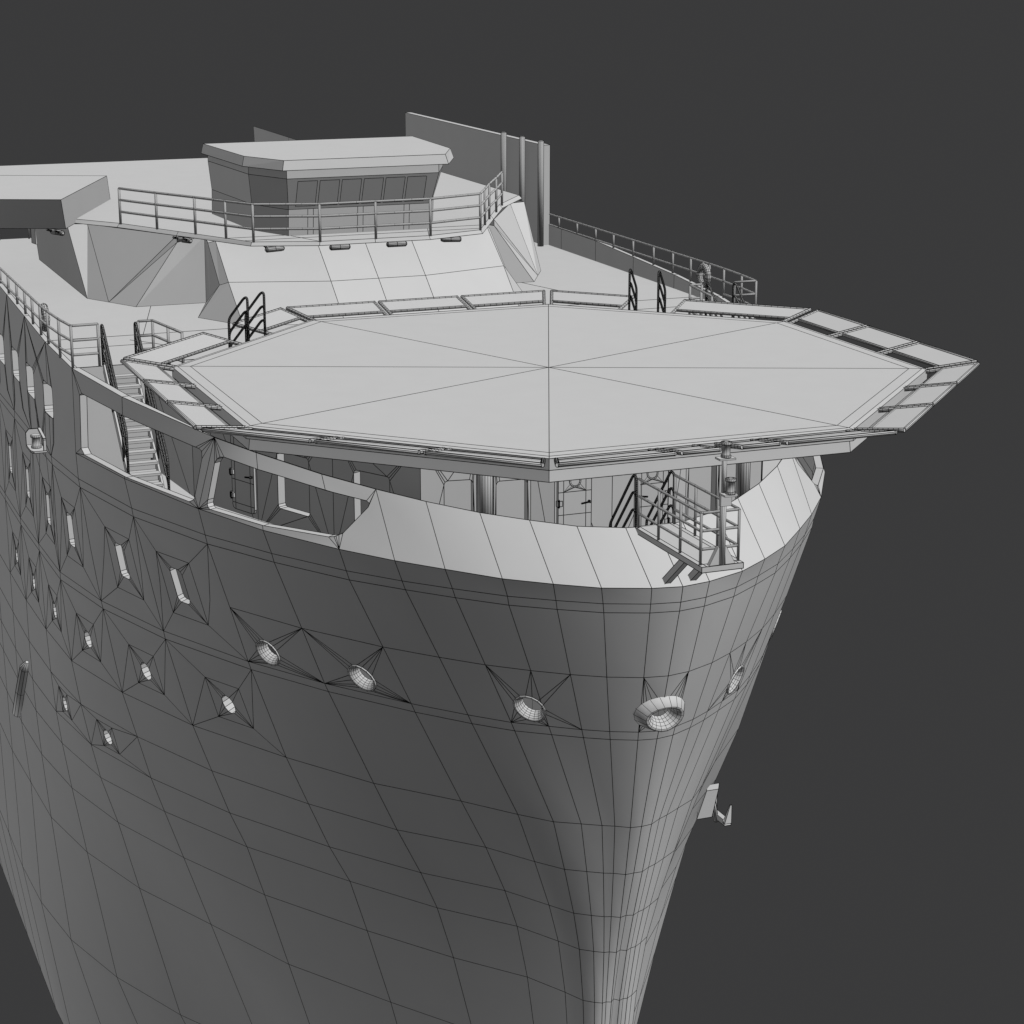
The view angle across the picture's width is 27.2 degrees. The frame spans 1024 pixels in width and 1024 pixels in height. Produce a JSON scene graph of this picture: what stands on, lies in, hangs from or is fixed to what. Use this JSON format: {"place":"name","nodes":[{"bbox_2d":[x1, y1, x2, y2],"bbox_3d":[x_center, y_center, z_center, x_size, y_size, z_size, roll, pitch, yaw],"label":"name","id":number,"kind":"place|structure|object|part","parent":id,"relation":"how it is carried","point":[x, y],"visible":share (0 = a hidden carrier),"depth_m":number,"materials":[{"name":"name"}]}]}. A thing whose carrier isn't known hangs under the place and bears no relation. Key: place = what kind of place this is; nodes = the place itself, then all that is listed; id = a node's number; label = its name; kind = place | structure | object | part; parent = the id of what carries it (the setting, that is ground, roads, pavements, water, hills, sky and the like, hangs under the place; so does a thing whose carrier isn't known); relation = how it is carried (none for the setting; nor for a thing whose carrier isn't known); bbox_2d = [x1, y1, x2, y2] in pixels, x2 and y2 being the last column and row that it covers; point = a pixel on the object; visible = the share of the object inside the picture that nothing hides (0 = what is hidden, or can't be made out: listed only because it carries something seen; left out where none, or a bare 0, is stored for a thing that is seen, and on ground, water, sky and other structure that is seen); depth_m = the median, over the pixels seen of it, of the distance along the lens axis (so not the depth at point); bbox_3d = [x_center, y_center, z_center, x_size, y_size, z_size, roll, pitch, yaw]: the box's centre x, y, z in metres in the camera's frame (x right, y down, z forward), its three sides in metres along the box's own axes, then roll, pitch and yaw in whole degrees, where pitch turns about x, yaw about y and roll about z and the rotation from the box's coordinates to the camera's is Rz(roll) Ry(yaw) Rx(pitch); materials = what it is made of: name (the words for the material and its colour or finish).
{"place":"outdoors","nodes":[
{"label":"outdoors","id":0,"kind":"place"},
{"bbox_2d":[0,112,979,1023],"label":"ship","id":1,"kind":"object","parent":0,"point":[458,482],"visible":1,"depth_m":48.60,"materials":[{"name":"grey ceramic"}]},
{"bbox_3d":[-14.341,-4.662,59.906,0.322,0.836,1.207,-6,16,-21],"label":"deck window","id":2,"kind":"part","parent":1,"relation":"part of","materials":[{"name":"grey ceramic"}]},
{"bbox_3d":[-14.183,-1.537,60.088,0.180,0.865,0.500,-6,16,-21],"label":"window","id":3,"kind":"part","parent":1,"relation":"part of","materials":[{"name":"grey ceramic"}]},
{"bbox_3d":[-13.398,-4.045,57.651,0.313,0.835,1.195,-6,16,-21],"label":"deck window","id":4,"kind":"part","parent":1,"relation":"part of","materials":[{"name":"grey ceramic"}]},
{"bbox_3d":[-13.087,-0.819,57.467,0.184,0.865,0.503,-6,16,-21],"label":"window","id":5,"kind":"part","parent":1,"relation":"part of","materials":[{"name":"grey ceramic"}]},
{"bbox_3d":[-12.512,-3.462,55.523,0.323,0.835,1.201,-6,16,-21],"label":"deck window","id":6,"kind":"part","parent":1,"relation":"part of","materials":[{"name":"grey ceramic"}]},
{"bbox_2d":[41,303,49,331],"bbox_3d":[-11.871,-4.938,53.640,0.189,0.734,0.734,-6,16,-21],"label":"life ring","id":7,"kind":"object","parent":1,"relation":"attached to","point":[43,314],"visible":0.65,"depth_m":53.41,"materials":[{"name":"grey ceramic"}]},
{"bbox_3d":[-11.951,-0.096,54.825,0.191,0.866,0.503,-6,16,-21],"label":"window","id":8,"kind":"part","parent":1,"relation":"part of","materials":[{"name":"grey ceramic"}]},
{"bbox_3d":[-11.564,-2.862,53.337,0.321,0.837,1.162,-7,17,-23],"label":"deck window","id":9,"kind":"part","parent":1,"relation":"part of","materials":[{"name":"grey ceramic"}]},
{"bbox_3d":[-10.965,0.433,52.886,0.220,0.872,0.527,-8,17,-28],"label":"window","id":10,"kind":"part","parent":1,"relation":"part of","materials":[{"name":"grey metal"}]},
{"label":"window","id":11,"kind":"part","parent":1,"relation":"part of","materials":[{"name":"grey metal"}]},
{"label":"window","id":12,"kind":"part","parent":1,"relation":"part of","materials":[{"name":"grey metal"}]},
{"bbox_3d":[-6.071,-0.917,47.471,0.141,1.873,0.881,-14,21,-41],"label":"door","id":13,"kind":"part","parent":1,"relation":"part of","materials":[{"name":"grey metal"}]},
{"bbox_3d":[1.291,-0.045,44.135,0.809,1.841,0.165,-6,16,-21],"label":"door","id":14,"kind":"part","parent":1,"relation":"part of","materials":[{"name":"grey metal"}]},
{"bbox_3d":[2.979,-0.221,44.780,0.809,1.841,0.165,-6,16,-21],"label":"door","id":15,"kind":"part","parent":1,"relation":"part of","materials":[{"name":"grey metal"}]},
{"bbox_2d":[696,262,711,287],"bbox_3d":[5.476,-6.752,60.262,0.189,0.734,0.734,-6,16,-21],"label":"life ring","id":16,"kind":"object","parent":1,"relation":"attached to","point":[704,266],"visible":0.91,"depth_m":60.12,"materials":[{"name":"grey ceramic"}]},
{"bbox_2d":[697,783,731,825],"bbox_3d":[4.656,6.903,49.780,0.786,0.905,0.870,-6,16,-21],"label":"anchor","id":17,"kind":"object","parent":1,"relation":"attached to","point":[708,807],"visible":1,"depth_m":49.62,"materials":[{"name":"grey metal"}]},
{"bbox_2d":[0,0,1023,1023],"label":"sky","id":18,"kind":"structure","parent":0,"point":[862,161],"materials":[{"name":"grey"}]}
]}

